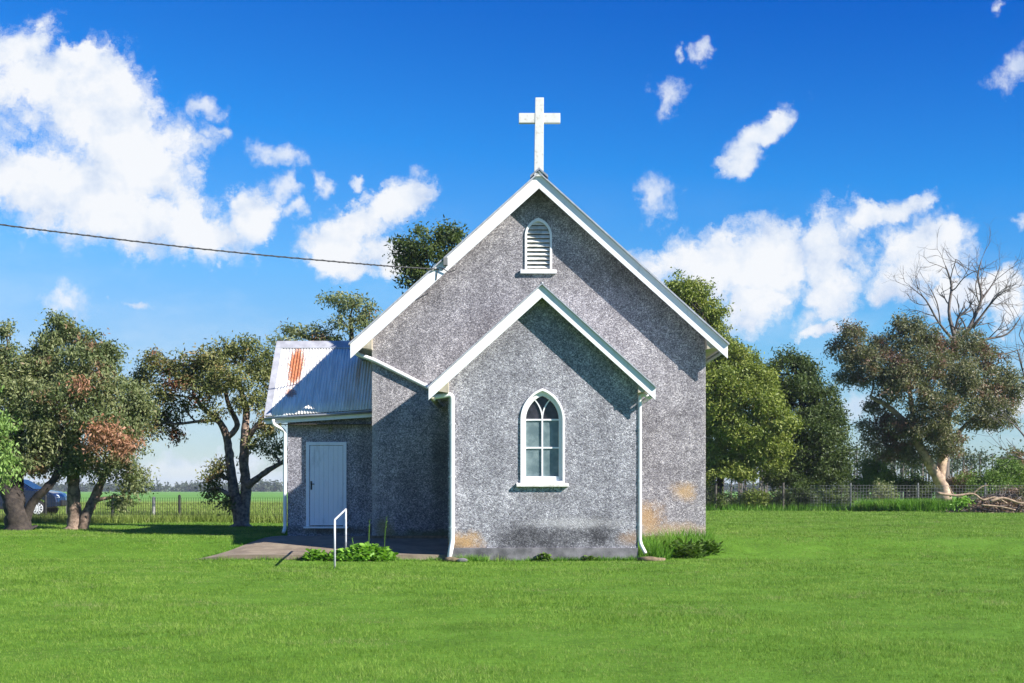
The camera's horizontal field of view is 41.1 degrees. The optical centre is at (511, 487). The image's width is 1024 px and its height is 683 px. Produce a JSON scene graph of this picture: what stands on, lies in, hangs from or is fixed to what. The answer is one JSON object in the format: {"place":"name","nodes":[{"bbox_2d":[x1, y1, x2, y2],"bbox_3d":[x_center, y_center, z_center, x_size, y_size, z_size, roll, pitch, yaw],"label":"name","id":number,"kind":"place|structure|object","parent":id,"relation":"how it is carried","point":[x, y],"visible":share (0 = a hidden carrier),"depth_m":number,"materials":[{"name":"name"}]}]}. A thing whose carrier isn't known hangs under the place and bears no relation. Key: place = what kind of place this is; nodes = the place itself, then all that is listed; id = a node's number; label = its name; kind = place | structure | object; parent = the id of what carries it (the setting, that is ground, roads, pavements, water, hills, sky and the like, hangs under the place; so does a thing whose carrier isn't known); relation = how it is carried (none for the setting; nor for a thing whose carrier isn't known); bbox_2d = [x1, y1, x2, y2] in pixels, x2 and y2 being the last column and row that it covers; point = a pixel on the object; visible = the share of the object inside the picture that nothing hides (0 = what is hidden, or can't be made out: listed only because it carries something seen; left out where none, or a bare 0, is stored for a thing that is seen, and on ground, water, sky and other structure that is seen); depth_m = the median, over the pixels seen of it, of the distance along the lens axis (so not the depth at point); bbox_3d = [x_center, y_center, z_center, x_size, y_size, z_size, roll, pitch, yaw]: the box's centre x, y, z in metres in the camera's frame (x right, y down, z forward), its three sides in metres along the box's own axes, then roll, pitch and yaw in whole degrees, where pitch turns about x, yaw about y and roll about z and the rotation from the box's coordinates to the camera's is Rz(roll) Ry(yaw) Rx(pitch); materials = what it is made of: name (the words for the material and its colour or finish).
{"place":"outdoors","nodes":[
{"label":"outdoors","id":0,"kind":"place"},
{"bbox_2d":[0,501,287,519],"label":"paddock grass","id":1,"kind":"structure","parent":0,"point":[168,507],"depth_m":77.35,"materials":[{"name":"green plant"}]},
{"bbox_2d":[196,536,447,559],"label":"path","id":2,"kind":"structure","parent":0,"point":[282,547],"depth_m":32.77,"materials":[{"name":"concrete"}]},
{"bbox_2d":[351,516,387,546],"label":"seed stalks","id":3,"kind":"object","parent":2,"relation":"on","point":[369,527],"visible":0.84,"depth_m":31.30,"materials":[{"name":"green plant"}]},
{"bbox_2d":[185,527,719,567],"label":"edge grass","id":4,"kind":"structure","parent":0,"point":[397,559],"depth_m":30.94,"materials":[{"name":"green plant"}]},
{"bbox_2d":[0,488,1023,682],"bbox_3d":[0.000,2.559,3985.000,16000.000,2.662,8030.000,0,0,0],"label":"ground","id":5,"kind":"structure","parent":0,"point":[169,496],"depth_m":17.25,"materials":[{"name":"green plant"}]},
{"bbox_2d":[0,385,25,494],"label":"willow like tree","id":6,"kind":"object","parent":5,"relation":"on","point":[5,429],"visible":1,"depth_m":34.86,"materials":[{"name":"green plant"}]},
{"bbox_2d":[0,479,66,513],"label":"parked car","id":7,"kind":"object","parent":5,"relation":"on","point":[31,488],"visible":0.52,"depth_m":59.65,"materials":[{"name":"blue paint"}]},
{"bbox_2d":[0,318,82,530],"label":"gum tree","id":8,"kind":"object","parent":5,"relation":"on","point":[18,513],"visible":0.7,"depth_m":39.94,"materials":[{"name":"green plant"}]},
{"bbox_2d":[9,308,164,529],"bbox_3d":[-12.967,-2.003,40.669,5.074,6.888,4.332,0,0,0],"label":"gum tree","id":9,"kind":"object","parent":5,"relation":"on","point":[107,420],"visible":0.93,"depth_m":40.48,"materials":[{"name":"green plant"}]},
{"bbox_2d":[0,511,287,522],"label":"tall grass","id":10,"kind":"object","parent":5,"relation":"on","point":[172,518],"visible":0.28,"depth_m":48.29,"materials":[{"name":"green plant"}]},
{"bbox_2d":[0,495,287,521],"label":"wire fence","id":11,"kind":"object","parent":5,"relation":"on","point":[112,511],"visible":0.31,"depth_m":48.60,"materials":[{"name":"black metal"}]},
{"bbox_2d":[152,497,155,513],"bbox_3d":[-16.270,0.919,62.000,0.162,1.031,0.160,0,0,0],"label":"fence post","id":12,"kind":"object","parent":5,"relation":"on","point":[153,504],"visible":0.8,"depth_m":61.93,"materials":[{"name":"grey wood"}]},
{"bbox_2d":[124,330,287,526],"bbox_3d":[-9.731,-1.767,43.382,5.772,6.550,2.819,0,0,0],"label":"gum tree","id":13,"kind":"object","parent":5,"relation":"on","point":[213,366],"visible":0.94,"depth_m":43.34,"materials":[{"name":"green plant"}]},
{"bbox_2d":[302,548,337,560],"bbox_3d":[-4.266,1.531,30.709,0.944,0.347,0.549,0,0,9],"label":"weed clump","id":14,"kind":"object","parent":5,"relation":"on","point":[314,555],"visible":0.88,"depth_m":30.65,"materials":[{"name":"green plant"}]},
{"bbox_2d":[263,286,382,350],"bbox_3d":[-6.946,-3.192,52.754,5.271,9.114,3.311,0,0,0],"label":"background tree","id":15,"kind":"object","parent":5,"relation":"on","point":[361,319],"visible":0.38,"depth_m":51.90,"materials":[{"name":"green plant"}]},
{"bbox_2d":[334,508,346,565],"bbox_3d":[-3.711,1.109,29.550,0.046,1.281,3.550,0,0,-3],"label":"handrail","id":16,"kind":"object","parent":5,"relation":"on","point":[341,513],"visible":0.84,"depth_m":28.53,"materials":[{"name":"metal"}]},
{"bbox_2d":[324,541,398,561],"bbox_3d":[-3.394,1.456,30.735,1.719,0.498,0.854,0,0,0],"label":"weed clump","id":17,"kind":"object","parent":5,"relation":"on","point":[365,551],"visible":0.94,"depth_m":30.57,"materials":[{"name":"green plant"}]},
{"bbox_2d":[382,214,468,293],"bbox_3d":[-3.421,-4.955,56.257,4.273,12.640,3.942,0,0,37],"label":"background tree","id":18,"kind":"object","parent":5,"relation":"on","point":[415,254],"visible":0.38,"depth_m":55.73,"materials":[{"name":"green plant"}]},
{"bbox_2d":[443,557,458,561],"bbox_3d":[-1.352,1.614,30.721,0.402,0.139,0.216,0,0,0],"label":"stone","id":19,"kind":"object","parent":5,"relation":"on","point":[450,559],"visible":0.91,"depth_m":30.65,"materials":[{"name":"stone"}]},
{"bbox_2d":[457,558,466,561],"bbox_3d":[-1.118,1.631,30.661,0.258,0.115,0.176,0,0,0],"label":"stone","id":20,"kind":"object","parent":5,"relation":"on","point":[462,560],"visible":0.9,"depth_m":30.59,"materials":[{"name":"grey stone"}]},
{"bbox_2d":[456,553,494,561],"bbox_3d":[-0.900,1.564,30.834,1.051,0.223,0.542,0,0,0],"label":"grass tuft","id":21,"kind":"object","parent":5,"relation":"on","point":[471,559],"visible":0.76,"depth_m":30.80,"materials":[{"name":"green plant"}]},
{"bbox_2d":[33,479,935,491],"bbox_3d":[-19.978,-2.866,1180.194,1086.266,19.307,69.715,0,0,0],"label":"tree line","id":22,"kind":"object","parent":5,"relation":"on","point":[273,486],"visible":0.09,"depth_m":1161.97,"materials":[{"name":"green plant"}]},
{"bbox_2d":[264,97,728,560],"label":"church","id":23,"kind":"structure","parent":5,"relation":"on","point":[519,374],"depth_m":34.04,"materials":[{"name":"concrete"}]},
{"bbox_2d":[0,224,438,269],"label":"overhead cable","id":24,"kind":"object","parent":23,"relation":"attached to","point":[217,250],"visible":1,"depth_m":31.42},
{"bbox_2d":[303,442,347,527],"bbox_3d":[-4.780,-0.070,35.050,1.140,2.220,0.100,0,0,0],"label":"door","id":25,"kind":"structure","parent":23,"relation":"in","point":[326,466],"depth_m":35.08,"materials":[{"name":"paint"}]},
{"bbox_2d":[516,388,568,486],"bbox_3d":[0.690,-1.143,31.025,1.180,2.235,0.250,0,0,0],"label":"window","id":26,"kind":"structure","parent":23,"relation":"in","point":[542,414],"depth_m":31.12,"materials":[{"name":"white paint"}]},
{"bbox_2d":[534,552,552,561],"bbox_3d":[0.711,1.575,30.837,0.439,0.253,0.319,0,0,-11],"label":"weed","id":27,"kind":"object","parent":5,"relation":"on","point":[545,555],"visible":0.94,"depth_m":30.82,"materials":[{"name":"green plant"}]},
{"bbox_2d":[581,555,596,560],"bbox_3d":[1.765,1.609,30.861,0.407,0.186,0.239,0,0,0],"label":"weed","id":28,"kind":"object","parent":5,"relation":"on","point":[589,557],"visible":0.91,"depth_m":30.84,"materials":[{"name":"green plant"}]},
{"bbox_2d":[548,555,633,560],"bbox_3d":[1.663,1.586,30.875,2.352,0.169,0.369,0,0,0],"label":"grass tuft","id":29,"kind":"object","parent":5,"relation":"on","point":[596,560],"visible":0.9,"depth_m":30.86,"materials":[{"name":"green plant"}]},
{"bbox_2d":[637,556,665,560],"bbox_3d":[3.120,1.620,30.714,0.684,0.153,0.374,0,0,0],"label":"stone","id":30,"kind":"object","parent":5,"relation":"on","point":[647,558],"visible":0.7,"depth_m":30.63,"materials":[{"name":"stone"}]},
{"bbox_2d":[638,526,726,559],"bbox_3d":[3.829,1.256,32.532,3.271,0.790,2.049,0,0,-41],"label":"grass tuft","id":31,"kind":"object","parent":5,"relation":"on","point":[653,545],"visible":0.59,"depth_m":32.27,"materials":[{"name":"green plant"}]},
{"bbox_2d":[654,536,723,557],"bbox_3d":[4.199,1.383,31.919,1.954,0.584,1.109,0,0,-30],"label":"weed clump","id":32,"kind":"object","parent":5,"relation":"on","point":[694,550],"visible":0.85,"depth_m":31.75,"materials":[{"name":"green plant"}]},
{"bbox_2d":[707,483,724,505],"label":"shrub","id":33,"kind":"object","parent":5,"relation":"on","point":[709,502],"visible":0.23,"depth_m":75.91,"materials":[{"name":"green plant"}]},
{"bbox_2d":[707,486,741,507],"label":"shrub","id":34,"kind":"object","parent":5,"relation":"on","point":[725,499],"visible":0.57,"depth_m":75.33,"materials":[{"name":"green plant"}]},
{"bbox_2d":[663,267,810,495],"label":"evergreen tree","id":35,"kind":"object","parent":5,"relation":"on","point":[760,439],"visible":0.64,"depth_m":75.31,"materials":[{"name":"green plant"}]},
{"bbox_2d":[733,488,753,504],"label":"shrub","id":36,"kind":"object","parent":5,"relation":"on","point":[741,494],"visible":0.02,"depth_m":78.18,"materials":[{"name":"green plant"}]},
{"bbox_2d":[735,484,775,508],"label":"shrub","id":37,"kind":"object","parent":5,"relation":"on","point":[748,497],"visible":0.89,"depth_m":75.15,"materials":[{"name":"green plant"}]},
{"bbox_2d":[766,486,792,506],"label":"shrub","id":38,"kind":"object","parent":5,"relation":"on","point":[774,500],"visible":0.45,"depth_m":76.13,"materials":[{"name":"green plant"}]},
{"bbox_2d":[706,501,857,510],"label":"tall grass","id":39,"kind":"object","parent":5,"relation":"on","point":[812,507],"visible":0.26,"depth_m":74.91,"materials":[{"name":"green plant"}]},
{"bbox_2d":[773,480,825,507],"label":"shrub","id":40,"kind":"object","parent":5,"relation":"on","point":[801,494],"visible":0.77,"depth_m":75.45,"materials":[{"name":"green plant"}]},
{"bbox_2d":[756,344,859,494],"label":"evergreen tree","id":41,"kind":"object","parent":5,"relation":"on","point":[824,465],"visible":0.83,"depth_m":77.36,"materials":[{"name":"green plant"}]},
{"bbox_2d":[813,487,839,504],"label":"shrub","id":42,"kind":"object","parent":5,"relation":"on","point":[818,492],"visible":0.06,"depth_m":78.47,"materials":[{"name":"green plant"}]},
{"bbox_2d":[818,477,858,505],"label":"shrub","id":43,"kind":"object","parent":5,"relation":"on","point":[842,498],"visible":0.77,"depth_m":76.34,"materials":[{"name":"green plant"}]},
{"bbox_2d":[706,483,1023,509],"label":"fence","id":44,"kind":"object","parent":5,"relation":"on","point":[917,485],"visible":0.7,"depth_m":74.99,"materials":[{"name":"metal"}]},
{"bbox_2d":[831,452,900,500],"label":"shrub","id":45,"kind":"object","parent":5,"relation":"on","point":[870,472],"visible":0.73,"depth_m":82.60,"materials":[{"name":"green plant"}]},
{"bbox_2d":[710,436,1023,498],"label":"wood","id":46,"kind":"object","parent":5,"relation":"on","point":[956,463],"visible":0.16,"depth_m":184.51,"materials":[{"name":"green plant"}]},
{"bbox_2d":[864,477,900,501],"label":"shrub","id":47,"kind":"object","parent":5,"relation":"on","point":[883,492],"visible":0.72,"depth_m":76.16,"materials":[{"name":"green plant"}]},
{"bbox_2d":[890,468,925,498],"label":"shrub","id":48,"kind":"object","parent":5,"relation":"on","point":[902,480],"visible":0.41,"depth_m":84.52,"materials":[{"name":"green plant"}]},
{"bbox_2d":[901,475,935,499],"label":"shrub","id":49,"kind":"object","parent":5,"relation":"on","point":[913,490],"visible":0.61,"depth_m":83.49,"materials":[{"name":"green plant"}]},
{"bbox_2d":[820,308,1023,500],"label":"eucalyptus tree","id":50,"kind":"object","parent":5,"relation":"on","point":[902,370],"visible":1,"depth_m":80.09,"materials":[{"name":"green plant"}]},
{"bbox_2d":[882,222,1023,478],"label":"dead tree","id":51,"kind":"object","parent":5,"relation":"on","point":[964,312],"visible":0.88,"depth_m":92.16,"materials":[{"name":"brown wood"}]},
{"bbox_2d":[944,491,979,512],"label":"shrub","id":52,"kind":"object","parent":5,"relation":"on","point":[961,502],"visible":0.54,"depth_m":69.30,"materials":[{"name":"green plant"}]},
{"bbox_2d":[946,466,980,495],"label":"shrub","id":53,"kind":"object","parent":5,"relation":"on","point":[949,480],"visible":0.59,"depth_m":82.22,"materials":[{"name":"green plant"}]},
{"bbox_2d":[937,485,1023,512],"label":"brush pile","id":54,"kind":"object","parent":5,"relation":"on","point":[999,503],"visible":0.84,"depth_m":68.69,"materials":[{"name":"brown wood"}]},
{"bbox_2d":[951,453,1023,501],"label":"shrub","id":55,"kind":"object","parent":5,"relation":"on","point":[1001,476],"visible":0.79,"depth_m":81.62,"materials":[{"name":"green plant"}]},
{"bbox_2d":[970,290,1023,467],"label":"bare tree","id":56,"kind":"object","parent":5,"relation":"on","point":[1012,422],"visible":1,"depth_m":69.98,"materials":[{"name":"brown wood"}]},
{"bbox_2d":[986,482,1023,500],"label":"shrub","id":57,"kind":"object","parent":5,"relation":"on","point":[1014,489],"visible":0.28,"depth_m":75.50,"materials":[{"name":"green plant"}]},
{"bbox_2d":[999,446,1023,493],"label":"shrub","id":58,"kind":"object","parent":5,"relation":"on","point":[1014,453],"visible":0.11,"depth_m":84.02,"materials":[{"name":"green plant"}]},
{"bbox_2d":[0,0,1023,487],"label":"sky","id":59,"kind":"structure","parent":0,"point":[792,155],"materials":[{"name":"blue"}]},
{"bbox_2d":[852,497,968,511],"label":"tall grass","id":60,"kind":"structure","parent":0,"point":[913,504],"depth_m":71.66,"materials":[{"name":"green plant"}]}
]}

